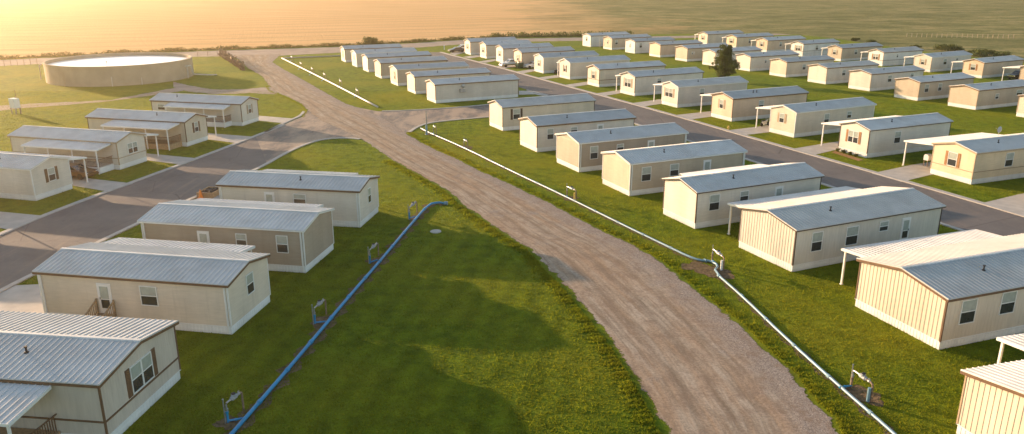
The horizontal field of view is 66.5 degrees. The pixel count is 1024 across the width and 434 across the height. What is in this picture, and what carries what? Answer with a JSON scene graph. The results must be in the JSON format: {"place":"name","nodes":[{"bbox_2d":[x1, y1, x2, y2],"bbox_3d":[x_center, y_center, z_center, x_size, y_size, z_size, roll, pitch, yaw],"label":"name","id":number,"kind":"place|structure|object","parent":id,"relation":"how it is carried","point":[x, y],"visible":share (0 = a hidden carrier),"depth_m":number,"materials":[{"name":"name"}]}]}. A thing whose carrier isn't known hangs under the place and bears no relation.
{"place":"outdoors","nodes":[
{"label":"outdoors","id":0,"kind":"place"},
{"bbox_2d":[0,88,182,110],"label":"dirt path","id":1,"kind":"structure","parent":0,"point":[3,107],"depth_m":136.78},
{"bbox_2d":[0,131,269,288],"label":"street","id":2,"kind":"structure","parent":0,"point":[27,249],"depth_m":74.86,"materials":[{"name":"asphalt"}]},
{"bbox_2d":[173,82,276,93],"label":"dirt path","id":3,"kind":"structure","parent":0,"point":[184,87],"depth_m":150.48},
{"bbox_2d":[256,105,488,161],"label":"street","id":4,"kind":"structure","parent":0,"point":[307,128],"depth_m":116.45,"materials":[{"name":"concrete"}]},
{"bbox_2d":[0,33,792,65],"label":"gravel road","id":5,"kind":"structure","parent":0,"point":[298,51],"depth_m":226.10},
{"bbox_2d":[0,33,1023,433],"bbox_3d":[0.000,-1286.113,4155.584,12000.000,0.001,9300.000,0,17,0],"label":"ground","id":6,"kind":"structure","parent":0,"point":[218,73],"depth_m":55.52,"materials":[{"name":"green plant"}]},
{"bbox_2d":[8,90,20,113],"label":"utility cabinet","id":7,"kind":"object","parent":6,"relation":"on","point":[14,103],"visible":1,"depth_m":125.21,"materials":[{"name":"metal"}]},
{"bbox_2d":[0,151,87,200],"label":"mobile home","id":8,"kind":"object","parent":6,"relation":"on","point":[31,176],"visible":1,"depth_m":78.91,"materials":[{"name":"metal"}]},
{"bbox_2d":[44,166,58,182],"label":"window","id":9,"kind":"structure","parent":8,"relation":"in","point":[51,174],"depth_m":79.84,"materials":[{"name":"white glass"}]},
{"bbox_2d":[7,125,158,174],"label":"mobile home","id":10,"kind":"object","parent":6,"relation":"on","point":[103,151],"visible":0.81,"depth_m":91.32,"materials":[{"name":"metal"}]},
{"bbox_2d":[0,310,180,433],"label":"mobile home","id":11,"kind":"object","parent":6,"relation":"on","point":[72,374],"visible":1,"depth_m":38.84,"materials":[{"name":"beige"}]},
{"bbox_2d":[124,347,157,398],"bbox_3d":[-19.085,8.021,40.335,0.070,1.540,2.640,2,18,7],"label":"window","id":12,"kind":"structure","parent":11,"relation":"in","point":[145,369],"depth_m":40.24,"materials":[{"name":"white glass"}]},
{"bbox_2d":[38,52,216,86],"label":"storage tank","id":13,"kind":"object","parent":6,"relation":"on","point":[115,69],"visible":1,"depth_m":160.22,"materials":[{"name":"metal"}]},
{"bbox_2d":[0,124,284,235],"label":"kerb","id":14,"kind":"structure","parent":6,"relation":"on","point":[96,195],"depth_m":83.58,"materials":[{"name":"concrete"}]},
{"bbox_2d":[85,108,216,150],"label":"mobile home","id":15,"kind":"object","parent":6,"relation":"on","point":[173,130],"visible":0.9,"depth_m":103.08,"materials":[{"name":"beige"}]},
{"bbox_2d":[32,237,270,334],"bbox_3d":[-23.669,4.166,53.197,13.680,4.083,9.670,3,18,9],"label":"mobile home","id":16,"kind":"object","parent":6,"relation":"on","point":[209,287],"visible":0.83,"depth_m":50.41,"materials":[{"name":"beige"}]},
{"bbox_2d":[96,283,113,313],"bbox_3d":[-26.201,5.241,50.307,0.990,2.070,0.100,3,18,9],"label":"door","id":17,"kind":"structure","parent":16,"relation":"in","point":[103,289],"depth_m":50.26,"materials":[{"name":"white glass"}]},
{"bbox_2d":[139,286,158,306],"bbox_3d":[-23.092,5.027,49.689,1.200,1.350,0.070,3,18,9],"label":"window","id":18,"kind":"structure","parent":16,"relation":"in","point":[148,294],"depth_m":49.70,"materials":[{"name":"white glass"}]},
{"bbox_2d":[245,271,254,295],"bbox_3d":[-17.214,4.364,51.377,0.070,1.400,0.950,3,18,9],"label":"window","id":19,"kind":"structure","parent":16,"relation":"in","point":[249,278],"depth_m":51.36,"materials":[{"name":"white glass"}]},
{"bbox_2d":[0,137,360,292],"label":"kerb","id":20,"kind":"structure","parent":6,"relation":"on","point":[18,281],"depth_m":70.45,"materials":[{"name":"concrete"}]},
{"bbox_2d":[149,93,258,127],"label":"mobile home","id":21,"kind":"object","parent":6,"relation":"on","point":[227,110],"visible":0.76,"depth_m":116.73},
{"bbox_2d":[212,415,248,429],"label":"soil","id":22,"kind":"structure","parent":6,"relation":"on","point":[229,425],"depth_m":39.69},
{"bbox_2d":[222,391,244,423],"bbox_3d":[-14.323,9.653,40.195,0.913,1.430,1.198,-5,18,-14],"label":"water meter","id":23,"kind":"object","parent":22,"relation":"on","point":[234,396],"visible":1,"depth_m":39.90,"materials":[{"name":"metal"}]},
{"bbox_2d":[218,48,244,70],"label":"brush hedge","id":24,"kind":"object","parent":6,"relation":"on","point":[223,54],"visible":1,"depth_m":193.16,"materials":[{"name":"plant"}]},
{"bbox_2d":[137,198,334,272],"bbox_3d":[-21.654,0.918,63.509,13.800,4.083,9.250,3,18,10],"label":"mobile home","id":25,"kind":"object","parent":6,"relation":"on","point":[294,237],"visible":0.77,"depth_m":60.43,"materials":[{"name":"beige"}]},
{"bbox_2d":[197,231,209,242],"bbox_3d":[-23.779,2.069,60.374,0.990,2.070,0.062,3,18,10],"label":"door","id":26,"kind":"structure","parent":25,"relation":"in","point":[203,236],"depth_m":60.17,"materials":[{"name":"white glass"}]},
{"bbox_2d":[235,233,246,244],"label":"window","id":27,"kind":"structure","parent":25,"relation":"in","point":[241,239],"depth_m":59.67,"materials":[{"name":"white glass"}]},
{"bbox_2d":[275,235,288,252],"bbox_3d":[-17.404,2.062,59.181,0.950,1.400,0.070,3,18,10],"label":"window","id":28,"kind":"structure","parent":25,"relation":"in","point":[281,241],"depth_m":59.18,"materials":[{"name":"white glass"}]},
{"bbox_2d":[0,35,503,58],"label":"weeds","id":29,"kind":"object","parent":6,"relation":"on","point":[243,47],"visible":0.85,"depth_m":230.50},
{"bbox_2d":[216,169,379,227],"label":"mobile home","id":30,"kind":"object","parent":6,"relation":"on","point":[352,199],"visible":0.73,"depth_m":70.75,"materials":[{"name":"metal"}]},
{"bbox_2d":[293,193,305,203],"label":"window","id":31,"kind":"structure","parent":30,"relation":"in","point":[297,198],"depth_m":70.29,"materials":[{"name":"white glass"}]},
{"bbox_2d":[310,316,330,327],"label":"soil","id":32,"kind":"structure","parent":6,"relation":"on","point":[318,325],"depth_m":51.19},
{"bbox_2d":[311,298,326,324],"bbox_3d":[-12.694,6.093,51.497,0.827,1.430,1.606,-3,18,-9],"label":"water meter","id":33,"kind":"object","parent":32,"relation":"on","point":[319,302],"visible":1,"depth_m":51.01,"materials":[{"name":"metal"}]},
{"bbox_2d":[282,58,377,107],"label":"water pipe","id":34,"kind":"object","parent":6,"relation":"on","point":[369,102],"visible":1,"depth_m":156.26,"materials":[{"name":"white plastic"}]},
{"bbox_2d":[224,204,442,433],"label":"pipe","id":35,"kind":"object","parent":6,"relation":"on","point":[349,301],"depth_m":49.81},
{"bbox_2d":[229,201,447,433],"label":"water pipe","id":36,"kind":"object","parent":6,"relation":"on","point":[259,401],"visible":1,"depth_m":49.37,"materials":[{"name":"blue plastic"}]},
{"bbox_2d":[340,44,401,61],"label":"mobile home","id":37,"kind":"object","parent":6,"relation":"on","point":[346,54],"visible":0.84,"depth_m":198.47,"materials":[{"name":"beige"}]},
{"bbox_2d":[350,47,416,66],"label":"mobile home","id":38,"kind":"object","parent":6,"relation":"on","point":[356,56],"visible":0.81,"depth_m":188.69,"materials":[{"name":"beige"}]},
{"bbox_2d":[361,51,431,71],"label":"mobile home","id":39,"kind":"object","parent":6,"relation":"on","point":[368,62],"visible":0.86,"depth_m":179.71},
{"bbox_2d":[373,56,447,78],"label":"mobile home","id":40,"kind":"object","parent":6,"relation":"on","point":[382,68],"visible":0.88,"depth_m":169.01,"materials":[{"name":"beige"}]},
{"bbox_2d":[389,61,468,85],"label":"mobile home","id":41,"kind":"object","parent":6,"relation":"on","point":[398,76],"visible":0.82,"depth_m":158.29,"materials":[{"name":"beige"}]},
{"bbox_2d":[405,67,490,93],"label":"mobile home","id":42,"kind":"object","parent":6,"relation":"on","point":[416,82],"visible":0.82,"depth_m":147.88,"materials":[{"name":"beige"}]},
{"bbox_2d":[425,74,519,102],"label":"mobile home","id":43,"kind":"object","parent":6,"relation":"on","point":[446,90],"visible":1,"depth_m":138.56,"materials":[{"name":"beige"}]},
{"bbox_2d":[464,37,516,54],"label":"mobile home","id":44,"kind":"object","parent":6,"relation":"on","point":[471,46],"visible":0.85,"depth_m":215.13,"materials":[{"name":"beige"}]},
{"bbox_2d":[479,40,530,58],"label":"mobile home","id":45,"kind":"object","parent":6,"relation":"on","point":[487,49],"visible":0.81,"depth_m":206.01,"materials":[{"name":"beige"}]},
{"bbox_2d":[382,160,661,433],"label":"grass","id":46,"kind":"structure","parent":6,"relation":"on","point":[622,374],"depth_m":53.31,"materials":[{"name":"plant"}]},
{"bbox_2d":[495,43,553,61],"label":"mobile home","id":47,"kind":"object","parent":6,"relation":"on","point":[504,52],"visible":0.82,"depth_m":197.19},
{"bbox_2d":[487,93,595,130],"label":"mobile home","id":48,"kind":"object","parent":6,"relation":"on","point":[505,114],"visible":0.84,"depth_m":114.42,"materials":[{"name":"beige"}]},
{"bbox_2d":[511,108,522,119],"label":"window","id":49,"kind":"structure","parent":48,"relation":"in","point":[515,113],"depth_m":112.68,"materials":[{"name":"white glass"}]},
{"bbox_2d":[513,46,574,65],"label":"mobile home","id":50,"kind":"object","parent":6,"relation":"on","point":[525,55],"visible":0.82,"depth_m":187.52,"materials":[{"name":"metal"}]},
{"bbox_2d":[490,30,633,37],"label":"shrubbery","id":51,"kind":"object","parent":6,"relation":"on","point":[552,34],"visible":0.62,"depth_m":273.01,"materials":[{"name":"green plant"}]},
{"bbox_2d":[533,51,598,72],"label":"mobile home","id":52,"kind":"object","parent":6,"relation":"on","point":[545,63],"visible":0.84,"depth_m":176.78,"materials":[{"name":"beige"}]},
{"bbox_2d":[518,109,635,151],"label":"mobile home","id":53,"kind":"object","parent":6,"relation":"on","point":[538,133],"visible":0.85,"depth_m":101.01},
{"bbox_2d":[557,55,630,78],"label":"mobile home","id":54,"kind":"object","parent":6,"relation":"on","point":[572,68],"visible":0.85,"depth_m":167.15,"materials":[{"name":"beige"}]},
{"bbox_2d":[582,32,629,46],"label":"mobile home","id":55,"kind":"object","parent":6,"relation":"on","point":[590,39],"visible":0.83,"depth_m":238.08,"materials":[{"name":"white"}]},
{"bbox_2d":[555,122,688,171],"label":"mobile home","id":56,"kind":"object","parent":6,"relation":"on","point":[579,151],"visible":0.82,"depth_m":91.23,"materials":[{"name":"beige"}]},
{"bbox_2d":[586,60,665,86],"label":"mobile home","id":57,"kind":"object","parent":6,"relation":"on","point":[600,75],"visible":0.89,"depth_m":156.32,"materials":[{"name":"beige"}]},
{"bbox_2d":[602,34,651,49],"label":"mobile home","id":58,"kind":"object","parent":6,"relation":"on","point":[613,42],"visible":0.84,"depth_m":229.10,"materials":[{"name":"beige"}]},
{"bbox_2d":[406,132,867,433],"bbox_3d":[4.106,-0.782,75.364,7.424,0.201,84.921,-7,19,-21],"label":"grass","id":59,"kind":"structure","parent":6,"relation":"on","point":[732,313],"depth_m":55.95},
{"bbox_2d":[625,37,674,52],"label":"mobile home","id":60,"kind":"object","parent":6,"relation":"on","point":[637,45],"visible":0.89,"depth_m":219.13,"materials":[{"name":"white"}]},
{"bbox_2d":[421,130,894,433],"bbox_3d":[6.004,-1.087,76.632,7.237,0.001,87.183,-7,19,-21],"label":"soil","id":61,"kind":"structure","parent":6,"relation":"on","point":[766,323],"depth_m":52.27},
{"bbox_2d":[420,128,896,433],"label":"water pipe","id":62,"kind":"object","parent":61,"relation":"on","point":[864,407],"visible":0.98,"depth_m":56.27,"materials":[{"name":"white plastic"}]},
{"bbox_2d":[615,67,704,95],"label":"mobile home","id":63,"kind":"object","parent":6,"relation":"on","point":[637,83],"visible":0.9,"depth_m":145.67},
{"bbox_2d":[601,139,747,195],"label":"mobile home","id":64,"kind":"object","parent":6,"relation":"on","point":[636,171],"visible":0.68,"depth_m":81.72,"materials":[{"name":"beige"}]},
{"bbox_2d":[641,166,651,181],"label":"window","id":65,"kind":"structure","parent":64,"relation":"in","point":[646,171],"depth_m":80.00,"materials":[{"name":"white glass"}]},
{"bbox_2d":[649,40,702,56],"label":"mobile home","id":66,"kind":"object","parent":6,"relation":"on","point":[662,49],"visible":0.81,"depth_m":209.53,"materials":[{"name":"beige"}]},
{"bbox_2d":[681,261,707,269],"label":"soil","id":67,"kind":"structure","parent":6,"relation":"on","point":[694,265],"depth_m":60.88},
{"bbox_2d":[653,76,748,107],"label":"mobile home","id":68,"kind":"object","parent":6,"relation":"on","point":[681,93],"visible":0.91,"depth_m":133.30,"materials":[{"name":"beige"}]},
{"bbox_2d":[675,43,727,61],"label":"mobile home","id":69,"kind":"object","parent":6,"relation":"on","point":[693,52],"visible":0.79,"depth_m":199.74,"materials":[{"name":"beige"}]},
{"bbox_2d":[694,266,733,278],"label":"soil","id":70,"kind":"structure","parent":6,"relation":"on","point":[726,274],"depth_m":59.68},
{"bbox_2d":[694,30,743,43],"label":"mobile home","id":71,"kind":"object","parent":6,"relation":"on","point":[707,37],"visible":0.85,"depth_m":243.84,"materials":[{"name":"beige"}]},
{"bbox_2d":[709,44,739,76],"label":"tree","id":72,"kind":"object","parent":6,"relation":"on","point":[724,62],"visible":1,"depth_m":160.78,"materials":[{"name":"green plant"}]},
{"bbox_2d":[440,52,1023,216],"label":"kerb","id":73,"kind":"structure","parent":6,"relation":"on","point":[913,183],"depth_m":98.75,"materials":[{"name":"concrete"}]},
{"bbox_2d":[702,46,761,65],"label":"mobile home","id":74,"kind":"object","parent":6,"relation":"on","point":[709,55],"visible":0.52,"depth_m":191.26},
{"bbox_2d":[662,162,824,228],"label":"mobile home","id":75,"kind":"object","parent":6,"relation":"on","point":[698,199],"visible":0.8,"depth_m":71.57,"materials":[{"name":"metal"}]},
{"bbox_2d":[708,194,719,210],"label":"window","id":76,"kind":"structure","parent":75,"relation":"in","point":[714,200],"depth_m":69.85,"materials":[{"name":"white glass"}]},
{"bbox_2d":[722,33,773,46],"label":"mobile home","id":77,"kind":"object","parent":6,"relation":"on","point":[738,40],"visible":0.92,"depth_m":233.09,"materials":[{"name":"yellow"}]},
{"bbox_2d":[700,86,808,120],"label":"mobile home","id":78,"kind":"object","parent":6,"relation":"on","point":[738,105],"visible":0.94,"depth_m":121.39,"materials":[{"name":"beige"}]},
{"bbox_2d":[735,50,799,70],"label":"mobile home","id":79,"kind":"object","parent":6,"relation":"on","point":[756,61],"visible":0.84,"depth_m":180.64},
{"bbox_2d":[751,35,805,51],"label":"mobile home","id":80,"kind":"object","parent":6,"relation":"on","point":[769,44],"visible":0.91,"depth_m":222.61,"materials":[{"name":"beige"}]},
{"bbox_2d":[634,123,964,230],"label":"kerb","id":81,"kind":"structure","parent":6,"relation":"on","point":[941,223],"depth_m":83.58,"materials":[{"name":"concrete"}]},
{"bbox_2d":[769,55,834,76],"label":"mobile home","id":82,"kind":"object","parent":6,"relation":"on","point":[790,67],"visible":0.87,"depth_m":170.69,"materials":[{"name":"beige"}]},
{"bbox_2d":[785,39,839,55],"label":"mobile home","id":83,"kind":"object","parent":6,"relation":"on","point":[807,47],"visible":0.91,"depth_m":212.14,"materials":[{"name":"white"}]},
{"bbox_2d":[755,97,876,137],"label":"mobile home","id":84,"kind":"object","parent":6,"relation":"on","point":[794,120],"visible":0.91,"depth_m":109.96,"materials":[{"name":"beige"}]},
{"bbox_2d":[727,186,945,271],"bbox_3d":[26.815,0.128,65.862,16.000,4.175,10.500,-8,19,-23],"label":"mobile home","id":85,"kind":"object","parent":6,"relation":"on","point":[794,232],"visible":0.91,"depth_m":62.41,"materials":[{"name":"metal"}]},
{"bbox_2d":[810,231,823,251],"bbox_3d":[23.383,1.891,59.925,1.100,1.580,0.070,-8,19,-23],"label":"window","id":86,"kind":"structure","parent":85,"relation":"in","point":[817,237],"depth_m":59.92,"materials":[{"name":"white glass"}]},
{"bbox_2d":[844,225,859,245],"bbox_3d":[26.675,1.471,61.307,1.300,1.550,0.070,-8,19,-23],"label":"window","id":87,"kind":"structure","parent":85,"relation":"in","point":[851,238],"depth_m":61.29,"materials":[{"name":"white glass"}]},
{"bbox_2d":[899,217,910,239],"bbox_3d":[32.035,1.043,63.632,0.990,2.070,0.100,-8,19,-23],"label":"door","id":88,"kind":"structure","parent":85,"relation":"in","point":[905,226],"depth_m":63.58,"materials":[{"name":"white glass"}]},
{"bbox_2d":[807,60,879,83],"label":"mobile home","id":89,"kind":"object","parent":6,"relation":"on","point":[830,73],"visible":0.84,"depth_m":160.41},
{"bbox_2d":[821,42,883,60],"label":"mobile home","id":90,"kind":"object","parent":6,"relation":"on","point":[844,52],"visible":0.9,"depth_m":200.88,"materials":[{"name":"beige"}]},
{"bbox_2d":[845,385,883,406],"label":"soil","id":91,"kind":"structure","parent":6,"relation":"on","point":[856,391],"depth_m":42.40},
{"bbox_2d":[839,364,873,401],"bbox_3d":[18.636,9.022,42.318,0.936,1.358,1.827,-5,18,-14],"label":"water meter","id":92,"kind":"object","parent":91,"relation":"on","point":[862,375],"visible":1,"depth_m":42.03,"materials":[{"name":"metal"}]},
{"bbox_2d":[848,65,924,90],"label":"mobile home","id":93,"kind":"object","parent":6,"relation":"on","point":[874,79],"visible":0.88,"depth_m":151.37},
{"bbox_2d":[821,112,953,157],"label":"mobile home","id":94,"kind":"object","parent":6,"relation":"on","point":[875,137],"visible":0.94,"depth_m":98.05,"materials":[{"name":"metal"}]},
{"bbox_2d":[845,129,861,144],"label":"window","id":95,"kind":"structure","parent":94,"relation":"in","point":[852,136],"depth_m":97.59,"materials":[{"name":"white glass"}]},
{"bbox_2d":[860,46,923,65],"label":"mobile home","id":96,"kind":"object","parent":6,"relation":"on","point":[888,56],"visible":0.92,"depth_m":190.49,"materials":[{"name":"white"}]},
{"bbox_2d":[839,229,1023,349],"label":"mobile home","id":97,"kind":"object","parent":6,"relation":"on","point":[945,290],"visible":1,"depth_m":49.51,"materials":[{"name":"beige"}]},
{"bbox_2d":[958,298,978,324],"bbox_3d":[27.660,5.728,47.379,1.250,1.600,0.070,-6,19,-19],"label":"window","id":98,"kind":"structure","parent":97,"relation":"in","point":[968,307],"depth_m":47.36,"materials":[{"name":"white glass"}]},
{"bbox_2d":[998,290,1017,314],"bbox_3d":[30.719,5.303,48.397,1.250,1.500,0.070,-6,19,-19],"label":"window","id":99,"kind":"structure","parent":97,"relation":"in","point":[1008,299],"depth_m":48.39,"materials":[{"name":"white glass"}]},
{"bbox_2d":[894,72,975,100],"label":"mobile home","id":100,"kind":"object","parent":6,"relation":"on","point":[925,87],"visible":0.93,"depth_m":140.43,"materials":[{"name":"beige"}]},
{"bbox_2d":[904,50,972,71],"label":"mobile home","id":101,"kind":"object","parent":6,"relation":"on","point":[935,62],"visible":0.95,"depth_m":179.66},
{"bbox_2d":[902,126,1023,183],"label":"mobile home","id":102,"kind":"object","parent":6,"relation":"on","point":[974,158],"visible":1,"depth_m":85.72,"materials":[{"name":"yellow"}]},
{"bbox_2d":[944,150,960,167],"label":"window","id":103,"kind":"structure","parent":102,"relation":"in","point":[951,158],"depth_m":85.98,"materials":[{"name":"white glass"}]},
{"bbox_2d":[1004,152,1014,166],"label":"window","id":104,"kind":"structure","parent":102,"relation":"in","point":[1009,156],"depth_m":85.37,"materials":[{"name":"grey glass"}]},
{"bbox_2d":[948,79,1023,109],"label":"mobile home","id":105,"kind":"object","parent":6,"relation":"on","point":[985,95],"visible":0.98,"depth_m":131.29,"materials":[{"name":"beige"}]},
{"bbox_2d":[951,55,1023,77],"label":"mobile home","id":106,"kind":"object","parent":6,"relation":"on","point":[987,67],"visible":0.94,"depth_m":169.47,"materials":[{"name":"beige"}]},
{"bbox_2d":[956,333,1023,433],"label":"mobile home","id":107,"kind":"object","parent":6,"relation":"on","point":[992,400],"visible":1,"depth_m":37.15,"materials":[{"name":"beige"}]},
{"bbox_2d":[1016,94,1023,116],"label":"mobile home","id":108,"kind":"object","parent":6,"relation":"on","point":[1020,110],"visible":1,"depth_m":123.09,"materials":[{"name":"beige"}]},
{"bbox_2d":[0,0,1023,61],"bbox_3d":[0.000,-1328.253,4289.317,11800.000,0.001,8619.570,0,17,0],"label":"field","id":109,"kind":"structure","parent":0,"point":[33,27],"depth_m":362.53,"materials":[{"name":"plant"}]},
{"bbox_2d":[0,51,1023,312],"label":"driveway","id":110,"kind":"structure","parent":0,"point":[22,297],"depth_m":87.12,"materials":[{"name":"concrete"}]},
{"bbox_2d":[69,163,98,179],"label":"parked car","id":111,"kind":"object","parent":110,"relation":"on","point":[77,170],"visible":0.67,"depth_m":86.32,"materials":[{"name":"brown paint"}]},
{"bbox_2d":[196,186,218,197],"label":"wooden deck","id":112,"kind":"structure","parent":110,"relation":"on","point":[209,192],"depth_m":79.75,"materials":[{"name":"brown wood"}]},
{"bbox_2d":[234,54,837,433],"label":"dirt road","id":113,"kind":"structure","parent":0,"point":[696,362],"depth_m":53.89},
{"bbox_2d":[430,52,1023,235],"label":"street","id":114,"kind":"structure","parent":0,"point":[963,214],"depth_m":94.99,"materials":[{"name":"asphalt"}]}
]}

